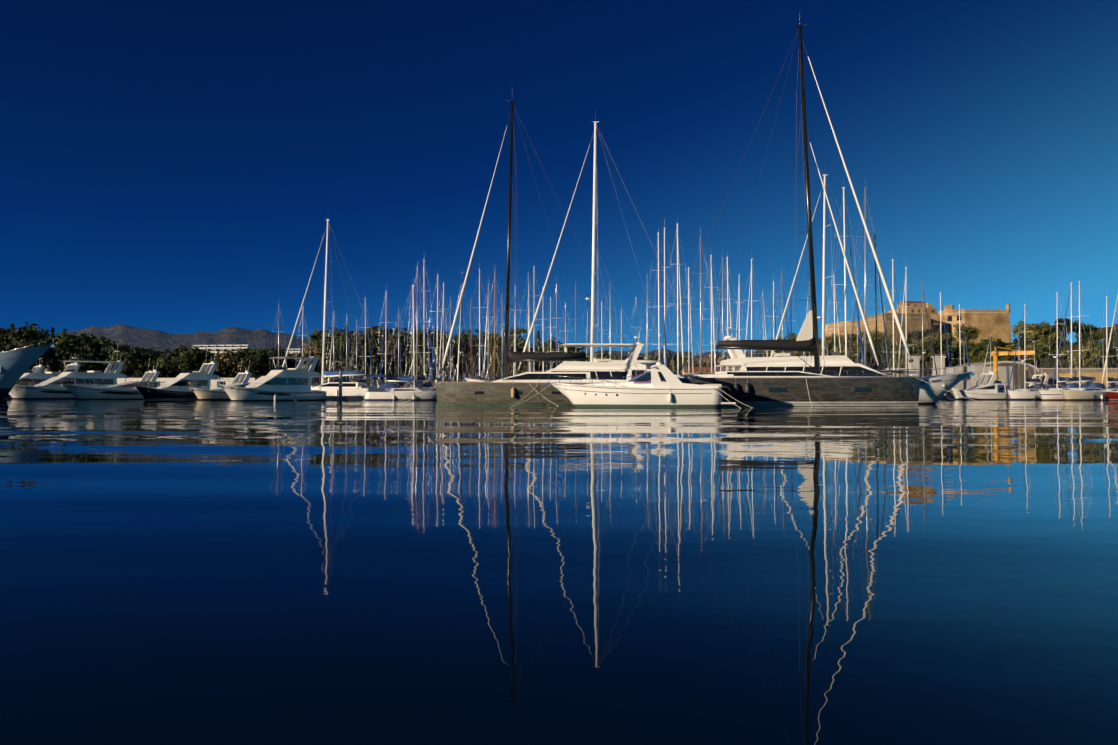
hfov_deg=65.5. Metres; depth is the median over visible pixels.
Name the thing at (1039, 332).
olive tree
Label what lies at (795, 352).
olive tree
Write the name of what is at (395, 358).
round tree
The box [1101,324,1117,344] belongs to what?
olive tree
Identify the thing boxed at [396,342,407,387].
sailboat
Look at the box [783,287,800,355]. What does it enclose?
sailboat fleet
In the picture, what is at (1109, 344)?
sailboat
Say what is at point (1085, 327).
round tree
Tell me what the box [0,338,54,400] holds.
blue superyacht bow
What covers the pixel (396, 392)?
pontoon sailing sloop
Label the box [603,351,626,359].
round tree
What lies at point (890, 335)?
olive tree
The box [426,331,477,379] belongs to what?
round tree
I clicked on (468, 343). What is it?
round tree
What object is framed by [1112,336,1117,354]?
cypress tree
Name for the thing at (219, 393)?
motor yacht
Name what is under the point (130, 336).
mountain range
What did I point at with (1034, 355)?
lamp post
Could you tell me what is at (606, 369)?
motor yacht
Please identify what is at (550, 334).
sailboat fleet
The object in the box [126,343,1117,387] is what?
land terrain
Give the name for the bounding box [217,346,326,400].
motor yacht
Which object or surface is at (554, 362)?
umbrella tree
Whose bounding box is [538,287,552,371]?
sailboat fleet
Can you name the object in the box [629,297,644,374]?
sailboat fleet
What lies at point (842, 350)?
olive tree
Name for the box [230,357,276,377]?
round tree
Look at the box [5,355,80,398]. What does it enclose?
motor yacht
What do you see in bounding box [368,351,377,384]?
cypress tree
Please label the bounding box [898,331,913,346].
round tree
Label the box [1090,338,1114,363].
umbrella tree
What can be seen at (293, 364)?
round tree
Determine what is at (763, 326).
sailboat fleet
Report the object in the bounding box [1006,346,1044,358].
umbrella tree
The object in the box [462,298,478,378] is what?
sailboat fleet
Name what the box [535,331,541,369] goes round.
cypress tree
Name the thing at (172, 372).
round tree
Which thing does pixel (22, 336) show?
round tree
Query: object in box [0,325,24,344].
umbrella tree
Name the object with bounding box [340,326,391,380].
umbrella tree
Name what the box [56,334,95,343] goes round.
round tree
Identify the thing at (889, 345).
umbrella tree
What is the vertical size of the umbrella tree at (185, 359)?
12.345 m
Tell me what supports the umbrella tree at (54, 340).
on the land terrain
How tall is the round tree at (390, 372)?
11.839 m
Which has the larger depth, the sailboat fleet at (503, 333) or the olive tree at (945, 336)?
the olive tree at (945, 336)
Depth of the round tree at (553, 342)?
383.19 m
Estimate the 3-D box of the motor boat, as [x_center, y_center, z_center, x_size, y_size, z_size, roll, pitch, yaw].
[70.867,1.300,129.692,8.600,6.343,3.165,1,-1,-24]
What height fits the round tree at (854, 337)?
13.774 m
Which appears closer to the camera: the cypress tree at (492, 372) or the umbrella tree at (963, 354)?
the cypress tree at (492, 372)
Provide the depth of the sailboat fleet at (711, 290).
145.79 m
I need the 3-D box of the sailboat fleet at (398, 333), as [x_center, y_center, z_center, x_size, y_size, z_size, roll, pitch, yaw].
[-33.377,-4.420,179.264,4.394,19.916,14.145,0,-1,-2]
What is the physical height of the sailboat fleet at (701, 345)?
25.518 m
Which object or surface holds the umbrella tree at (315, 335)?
on the land terrain
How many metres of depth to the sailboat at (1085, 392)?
117.06 m
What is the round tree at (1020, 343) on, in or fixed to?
on the land terrain
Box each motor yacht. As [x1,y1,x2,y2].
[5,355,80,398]
[9,350,125,398]
[32,363,44,372]
[60,358,164,399]
[133,354,221,399]
[189,361,251,399]
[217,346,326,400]
[462,328,645,381]
[716,319,973,403]
[950,366,1008,399]
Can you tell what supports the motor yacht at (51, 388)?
on the water
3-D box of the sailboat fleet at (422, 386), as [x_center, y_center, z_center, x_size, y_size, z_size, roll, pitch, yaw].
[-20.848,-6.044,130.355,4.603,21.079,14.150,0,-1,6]
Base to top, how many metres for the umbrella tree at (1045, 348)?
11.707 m
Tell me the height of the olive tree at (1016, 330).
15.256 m
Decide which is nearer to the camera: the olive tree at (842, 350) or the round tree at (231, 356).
the round tree at (231, 356)
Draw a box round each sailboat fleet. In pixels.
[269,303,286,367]
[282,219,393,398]
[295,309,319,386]
[325,311,347,382]
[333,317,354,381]
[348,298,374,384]
[349,319,366,381]
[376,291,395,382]
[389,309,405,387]
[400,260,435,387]
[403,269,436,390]
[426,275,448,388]
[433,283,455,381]
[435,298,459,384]
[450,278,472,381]
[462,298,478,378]
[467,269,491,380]
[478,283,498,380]
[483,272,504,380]
[492,293,509,379]
[509,295,524,375]
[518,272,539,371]
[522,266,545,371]
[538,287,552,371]
[545,298,557,370]
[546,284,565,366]
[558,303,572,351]
[567,286,584,360]
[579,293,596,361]
[594,301,609,358]
[602,283,618,359]
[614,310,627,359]
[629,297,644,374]
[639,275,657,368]
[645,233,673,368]
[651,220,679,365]
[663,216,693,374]
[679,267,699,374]
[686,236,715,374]
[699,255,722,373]
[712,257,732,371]
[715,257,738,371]
[732,275,747,370]
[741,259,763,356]
[754,290,771,356]
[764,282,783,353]
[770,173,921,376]
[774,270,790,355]
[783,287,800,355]
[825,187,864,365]
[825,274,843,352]
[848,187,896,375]
[849,286,871,362]
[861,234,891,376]
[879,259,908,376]
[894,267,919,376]
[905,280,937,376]
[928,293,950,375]
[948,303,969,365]
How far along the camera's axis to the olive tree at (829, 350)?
350.74 m
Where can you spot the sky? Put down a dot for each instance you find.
(168, 166)
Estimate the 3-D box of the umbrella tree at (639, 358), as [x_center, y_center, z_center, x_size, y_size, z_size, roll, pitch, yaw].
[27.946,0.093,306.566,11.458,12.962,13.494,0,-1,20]
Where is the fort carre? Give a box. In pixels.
[825,301,1011,350]
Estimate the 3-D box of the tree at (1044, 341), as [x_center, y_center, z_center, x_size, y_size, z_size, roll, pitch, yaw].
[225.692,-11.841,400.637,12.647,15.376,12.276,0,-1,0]
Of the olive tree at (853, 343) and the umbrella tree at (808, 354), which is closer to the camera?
the umbrella tree at (808, 354)
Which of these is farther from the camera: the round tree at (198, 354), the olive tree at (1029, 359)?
the round tree at (198, 354)
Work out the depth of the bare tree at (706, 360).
317.00 m
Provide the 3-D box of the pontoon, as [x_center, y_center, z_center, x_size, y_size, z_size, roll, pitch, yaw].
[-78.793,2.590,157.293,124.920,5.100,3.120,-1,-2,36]
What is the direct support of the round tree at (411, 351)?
on the land terrain
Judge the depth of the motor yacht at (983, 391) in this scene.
125.89 m
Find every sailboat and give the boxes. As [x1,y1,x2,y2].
[981,334,1008,395]
[1007,304,1048,399]
[1037,291,1081,399]
[1049,281,1095,387]
[1060,281,1114,400]
[1089,296,1117,399]
[1102,296,1117,384]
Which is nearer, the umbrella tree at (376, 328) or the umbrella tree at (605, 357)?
the umbrella tree at (605, 357)
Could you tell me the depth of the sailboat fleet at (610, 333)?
168.18 m
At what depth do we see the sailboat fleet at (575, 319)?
148.14 m
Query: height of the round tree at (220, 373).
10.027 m
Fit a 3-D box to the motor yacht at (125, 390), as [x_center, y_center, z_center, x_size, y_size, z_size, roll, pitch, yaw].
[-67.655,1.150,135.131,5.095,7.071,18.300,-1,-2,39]
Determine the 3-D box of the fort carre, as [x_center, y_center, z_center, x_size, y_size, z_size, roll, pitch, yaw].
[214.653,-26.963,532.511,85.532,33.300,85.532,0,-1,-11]
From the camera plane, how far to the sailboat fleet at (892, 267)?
149.01 m
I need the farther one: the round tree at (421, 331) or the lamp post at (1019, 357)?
the round tree at (421, 331)
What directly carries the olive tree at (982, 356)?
on the land terrain
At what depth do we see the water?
5.99 m
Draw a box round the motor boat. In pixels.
[1014,364,1058,390]
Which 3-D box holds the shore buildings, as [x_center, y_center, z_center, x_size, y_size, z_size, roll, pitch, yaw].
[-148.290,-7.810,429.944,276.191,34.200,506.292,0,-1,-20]
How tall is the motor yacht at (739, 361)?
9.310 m
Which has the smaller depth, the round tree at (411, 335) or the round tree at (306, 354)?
the round tree at (306, 354)
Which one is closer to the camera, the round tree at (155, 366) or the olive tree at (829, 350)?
the round tree at (155, 366)
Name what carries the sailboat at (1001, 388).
on the water
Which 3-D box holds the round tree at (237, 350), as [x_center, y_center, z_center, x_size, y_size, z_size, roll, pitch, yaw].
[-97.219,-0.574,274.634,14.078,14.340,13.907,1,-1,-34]
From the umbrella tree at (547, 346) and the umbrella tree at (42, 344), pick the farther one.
the umbrella tree at (547, 346)
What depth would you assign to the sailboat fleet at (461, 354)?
134.06 m
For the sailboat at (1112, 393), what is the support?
on the water
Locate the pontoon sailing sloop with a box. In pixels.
[364,285,441,400]
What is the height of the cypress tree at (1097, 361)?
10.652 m
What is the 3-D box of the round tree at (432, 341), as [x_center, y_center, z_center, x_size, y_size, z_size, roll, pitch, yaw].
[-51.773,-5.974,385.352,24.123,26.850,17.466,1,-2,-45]
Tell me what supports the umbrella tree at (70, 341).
on the land terrain
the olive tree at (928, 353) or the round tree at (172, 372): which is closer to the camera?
the olive tree at (928, 353)
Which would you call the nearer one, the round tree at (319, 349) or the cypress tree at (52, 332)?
the round tree at (319, 349)
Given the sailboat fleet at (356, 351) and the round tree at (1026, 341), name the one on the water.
the sailboat fleet at (356, 351)
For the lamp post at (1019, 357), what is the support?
on the quay
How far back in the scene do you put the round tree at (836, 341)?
415.82 m
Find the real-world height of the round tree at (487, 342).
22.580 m
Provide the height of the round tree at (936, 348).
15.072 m
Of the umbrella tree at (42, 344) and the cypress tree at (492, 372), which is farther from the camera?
the umbrella tree at (42, 344)
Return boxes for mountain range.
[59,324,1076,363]
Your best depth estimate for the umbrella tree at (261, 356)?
245.30 m
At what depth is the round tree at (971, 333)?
447.43 m
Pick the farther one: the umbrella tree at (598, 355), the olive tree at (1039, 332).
the olive tree at (1039, 332)
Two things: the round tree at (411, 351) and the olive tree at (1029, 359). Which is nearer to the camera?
the olive tree at (1029, 359)
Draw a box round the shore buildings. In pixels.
[42,345,731,389]
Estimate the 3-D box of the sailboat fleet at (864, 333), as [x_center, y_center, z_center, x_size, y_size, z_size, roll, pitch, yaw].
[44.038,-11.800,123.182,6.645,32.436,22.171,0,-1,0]
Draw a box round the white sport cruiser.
[511,353,751,407]
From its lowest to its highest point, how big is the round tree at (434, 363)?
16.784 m
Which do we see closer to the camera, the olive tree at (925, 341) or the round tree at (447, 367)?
the round tree at (447, 367)
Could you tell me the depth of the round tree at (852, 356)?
263.84 m
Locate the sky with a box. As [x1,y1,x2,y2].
[0,0,1117,354]
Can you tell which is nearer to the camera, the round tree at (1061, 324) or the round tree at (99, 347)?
the round tree at (99, 347)
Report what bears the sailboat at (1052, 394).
on the water
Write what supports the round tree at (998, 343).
on the land terrain
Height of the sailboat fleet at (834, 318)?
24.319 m
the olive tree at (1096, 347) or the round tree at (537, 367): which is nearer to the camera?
the round tree at (537, 367)
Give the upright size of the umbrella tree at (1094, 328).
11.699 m
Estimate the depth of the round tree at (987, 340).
422.62 m
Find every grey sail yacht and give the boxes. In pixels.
[383,101,639,405]
[646,24,998,406]
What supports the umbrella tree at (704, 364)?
on the land terrain
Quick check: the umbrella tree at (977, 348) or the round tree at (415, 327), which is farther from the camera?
the round tree at (415, 327)
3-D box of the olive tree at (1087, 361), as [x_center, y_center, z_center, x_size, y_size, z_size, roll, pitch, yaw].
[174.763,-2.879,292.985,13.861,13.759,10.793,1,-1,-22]
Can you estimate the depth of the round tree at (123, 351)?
274.80 m
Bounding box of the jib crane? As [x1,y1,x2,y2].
[991,346,1035,380]
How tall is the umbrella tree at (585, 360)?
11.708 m
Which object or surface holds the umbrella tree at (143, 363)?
on the land terrain
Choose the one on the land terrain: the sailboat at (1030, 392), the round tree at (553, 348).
the round tree at (553, 348)
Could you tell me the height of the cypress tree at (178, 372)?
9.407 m
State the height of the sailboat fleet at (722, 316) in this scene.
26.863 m
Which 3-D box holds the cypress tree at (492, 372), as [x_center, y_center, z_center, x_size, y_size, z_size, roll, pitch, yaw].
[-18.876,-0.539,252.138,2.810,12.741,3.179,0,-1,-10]
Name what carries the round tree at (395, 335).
on the land terrain
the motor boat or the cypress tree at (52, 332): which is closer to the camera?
the motor boat
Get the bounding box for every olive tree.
[757,339,775,355]
[774,335,794,352]
[792,338,820,355]
[811,338,838,355]
[831,332,851,344]
[835,344,859,354]
[841,338,874,353]
[861,329,892,341]
[884,341,934,367]
[908,339,929,365]
[923,333,951,345]
[929,340,959,347]
[934,331,954,343]
[945,357,969,366]
[950,338,978,348]
[953,322,981,342]
[966,347,1012,362]
[1004,344,1047,363]
[1009,350,1039,364]
[1011,320,1047,339]
[1023,324,1047,340]
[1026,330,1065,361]
[1059,344,1099,367]
[1078,340,1102,358]
[1091,325,1113,342]
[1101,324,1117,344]
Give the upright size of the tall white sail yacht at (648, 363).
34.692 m
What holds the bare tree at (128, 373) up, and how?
on the land terrain
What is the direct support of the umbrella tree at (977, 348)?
on the land terrain
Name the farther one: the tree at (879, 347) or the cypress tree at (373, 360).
the tree at (879, 347)
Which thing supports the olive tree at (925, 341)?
on the land terrain
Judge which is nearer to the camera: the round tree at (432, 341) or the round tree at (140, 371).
the round tree at (140, 371)
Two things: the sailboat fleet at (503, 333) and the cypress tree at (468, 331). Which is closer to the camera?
the sailboat fleet at (503, 333)
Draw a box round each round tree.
[0,322,52,365]
[15,324,53,371]
[34,358,57,369]
[51,353,69,373]
[53,337,127,370]
[54,329,88,347]
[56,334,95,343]
[59,353,92,372]
[80,344,148,373]
[82,341,111,372]
[91,334,128,349]
[126,364,164,377]
[144,360,175,377]
[164,344,209,373]
[167,368,176,377]
[204,358,226,377]
[207,350,255,377]
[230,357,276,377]
[236,348,267,375]
[259,359,292,377]
[289,352,326,374]
[299,345,317,385]
[313,327,353,381]
[328,329,387,376]
[337,342,380,381]
[377,325,410,370]
[379,363,397,382]
[382,346,409,371]
[394,327,430,386]
[404,327,436,339]
[404,356,429,381]
[407,344,433,382]
[408,326,446,340]
[420,329,455,373]
[422,337,463,377]
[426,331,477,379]
[427,349,459,376]
[449,328,489,376]
[455,352,481,377]
[464,356,503,378]
[467,348,486,376]
[472,330,518,374]
[499,353,526,376]
[521,347,549,370]
[538,343,569,368]
[545,336,560,345]
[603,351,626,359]
[642,352,673,359]
[821,333,844,348]
[843,347,869,365]
[844,332,859,342]
[866,350,875,364]
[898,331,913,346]
[915,337,959,367]
[954,323,978,340]
[979,337,994,345]
[991,338,1005,350]
[1013,337,1026,347]
[1021,337,1029,347]
[1029,321,1054,332]
[1037,327,1048,337]
[1051,317,1082,343]
[1073,323,1093,334]
[1075,331,1099,346]
[1100,349,1117,365]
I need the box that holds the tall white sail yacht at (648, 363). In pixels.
[517,110,707,378]
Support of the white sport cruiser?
on the water
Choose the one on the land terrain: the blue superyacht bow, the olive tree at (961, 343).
the olive tree at (961, 343)
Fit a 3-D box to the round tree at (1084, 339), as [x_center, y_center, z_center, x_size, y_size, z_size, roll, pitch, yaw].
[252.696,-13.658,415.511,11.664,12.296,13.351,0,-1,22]
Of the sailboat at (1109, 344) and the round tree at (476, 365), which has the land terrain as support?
the round tree at (476, 365)
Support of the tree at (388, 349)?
on the land terrain
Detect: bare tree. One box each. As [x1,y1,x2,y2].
[120,366,134,377]
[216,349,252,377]
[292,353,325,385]
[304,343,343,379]
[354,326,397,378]
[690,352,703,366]
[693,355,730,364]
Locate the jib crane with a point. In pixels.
(995, 359)
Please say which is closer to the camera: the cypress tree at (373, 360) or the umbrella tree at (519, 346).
the cypress tree at (373, 360)
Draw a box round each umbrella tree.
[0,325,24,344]
[35,339,52,364]
[36,328,75,344]
[46,336,92,358]
[98,338,113,344]
[101,344,153,373]
[130,345,153,376]
[130,349,169,366]
[140,356,169,370]
[156,350,198,371]
[200,354,233,364]
[238,347,284,374]
[272,346,288,366]
[306,329,355,381]
[316,342,358,379]
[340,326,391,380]
[476,326,527,378]
[531,342,572,351]
[544,349,572,368]
[568,352,599,361]
[587,351,619,359]
[597,350,626,357]
[622,355,653,359]
[667,356,695,371]
[702,362,719,366]
[800,352,826,355]
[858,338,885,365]
[879,340,898,365]
[910,329,935,340]
[946,342,974,364]
[970,341,993,356]
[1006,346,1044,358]
[1035,345,1055,367]
[1089,326,1099,334]
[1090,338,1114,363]
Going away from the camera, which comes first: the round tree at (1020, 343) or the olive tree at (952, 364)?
the olive tree at (952, 364)
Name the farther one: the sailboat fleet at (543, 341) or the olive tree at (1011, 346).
the olive tree at (1011, 346)
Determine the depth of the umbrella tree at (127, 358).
251.44 m
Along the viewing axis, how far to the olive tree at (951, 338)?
433.44 m
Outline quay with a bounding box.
[729,356,1117,399]
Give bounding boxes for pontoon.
[193,367,362,399]
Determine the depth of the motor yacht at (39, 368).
164.96 m
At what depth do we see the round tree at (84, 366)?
252.11 m
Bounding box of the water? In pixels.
[0,399,1117,744]
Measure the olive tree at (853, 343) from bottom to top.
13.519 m
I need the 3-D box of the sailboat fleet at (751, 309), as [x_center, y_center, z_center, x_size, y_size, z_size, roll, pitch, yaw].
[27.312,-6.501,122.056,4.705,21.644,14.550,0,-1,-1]
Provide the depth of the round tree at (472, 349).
303.32 m
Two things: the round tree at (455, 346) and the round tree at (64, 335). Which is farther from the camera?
the round tree at (64, 335)
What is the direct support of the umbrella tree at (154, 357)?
on the land terrain
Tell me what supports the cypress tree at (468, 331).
on the land terrain
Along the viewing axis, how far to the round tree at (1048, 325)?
461.48 m
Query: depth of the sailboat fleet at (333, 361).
160.83 m
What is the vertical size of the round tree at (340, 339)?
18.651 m
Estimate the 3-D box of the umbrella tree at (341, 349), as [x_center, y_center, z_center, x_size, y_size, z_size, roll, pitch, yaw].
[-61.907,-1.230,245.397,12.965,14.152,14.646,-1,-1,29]
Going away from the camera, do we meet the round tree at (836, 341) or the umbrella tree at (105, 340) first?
the umbrella tree at (105, 340)
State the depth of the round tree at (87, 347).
263.98 m
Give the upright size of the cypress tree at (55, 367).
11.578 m
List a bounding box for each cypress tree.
[50,327,54,337]
[51,354,59,373]
[176,361,181,376]
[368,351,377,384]
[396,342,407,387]
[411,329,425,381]
[464,330,472,378]
[490,349,498,380]
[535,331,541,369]
[1094,352,1099,367]
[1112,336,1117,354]
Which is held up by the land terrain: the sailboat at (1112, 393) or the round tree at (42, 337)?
the round tree at (42, 337)
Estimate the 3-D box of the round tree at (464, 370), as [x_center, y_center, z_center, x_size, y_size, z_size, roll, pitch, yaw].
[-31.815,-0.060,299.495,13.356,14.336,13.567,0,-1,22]
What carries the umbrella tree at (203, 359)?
on the land terrain
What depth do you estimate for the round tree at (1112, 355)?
344.71 m
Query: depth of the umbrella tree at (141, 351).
315.65 m
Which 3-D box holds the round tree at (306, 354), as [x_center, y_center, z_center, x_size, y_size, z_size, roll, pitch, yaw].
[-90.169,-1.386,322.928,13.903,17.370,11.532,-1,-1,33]
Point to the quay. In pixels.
(1005, 370)
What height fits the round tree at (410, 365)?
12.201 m
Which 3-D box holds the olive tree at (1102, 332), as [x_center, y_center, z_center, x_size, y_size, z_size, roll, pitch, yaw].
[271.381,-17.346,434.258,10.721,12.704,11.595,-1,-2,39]
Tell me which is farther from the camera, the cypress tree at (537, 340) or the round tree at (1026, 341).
the round tree at (1026, 341)
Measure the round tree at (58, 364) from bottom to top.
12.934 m
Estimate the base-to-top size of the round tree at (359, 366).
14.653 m
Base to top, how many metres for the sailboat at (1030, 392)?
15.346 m
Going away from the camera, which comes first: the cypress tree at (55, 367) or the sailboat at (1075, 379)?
the sailboat at (1075, 379)
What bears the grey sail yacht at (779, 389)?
on the water
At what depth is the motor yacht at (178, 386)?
129.36 m
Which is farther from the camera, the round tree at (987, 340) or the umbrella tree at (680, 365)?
the round tree at (987, 340)
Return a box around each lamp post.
[1010,326,1027,388]
[1028,340,1040,383]
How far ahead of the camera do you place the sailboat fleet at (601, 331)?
160.43 m
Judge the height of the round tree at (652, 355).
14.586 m
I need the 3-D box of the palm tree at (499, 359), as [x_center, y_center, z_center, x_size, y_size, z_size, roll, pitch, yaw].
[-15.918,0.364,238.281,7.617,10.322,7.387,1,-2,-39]
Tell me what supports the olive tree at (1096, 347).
on the land terrain
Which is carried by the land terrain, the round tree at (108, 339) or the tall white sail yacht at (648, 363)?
the round tree at (108, 339)
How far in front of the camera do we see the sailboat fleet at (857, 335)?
171.10 m
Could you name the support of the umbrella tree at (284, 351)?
on the land terrain
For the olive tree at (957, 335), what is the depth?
461.92 m
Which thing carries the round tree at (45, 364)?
on the land terrain
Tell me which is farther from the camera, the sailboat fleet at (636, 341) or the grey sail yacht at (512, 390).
the sailboat fleet at (636, 341)

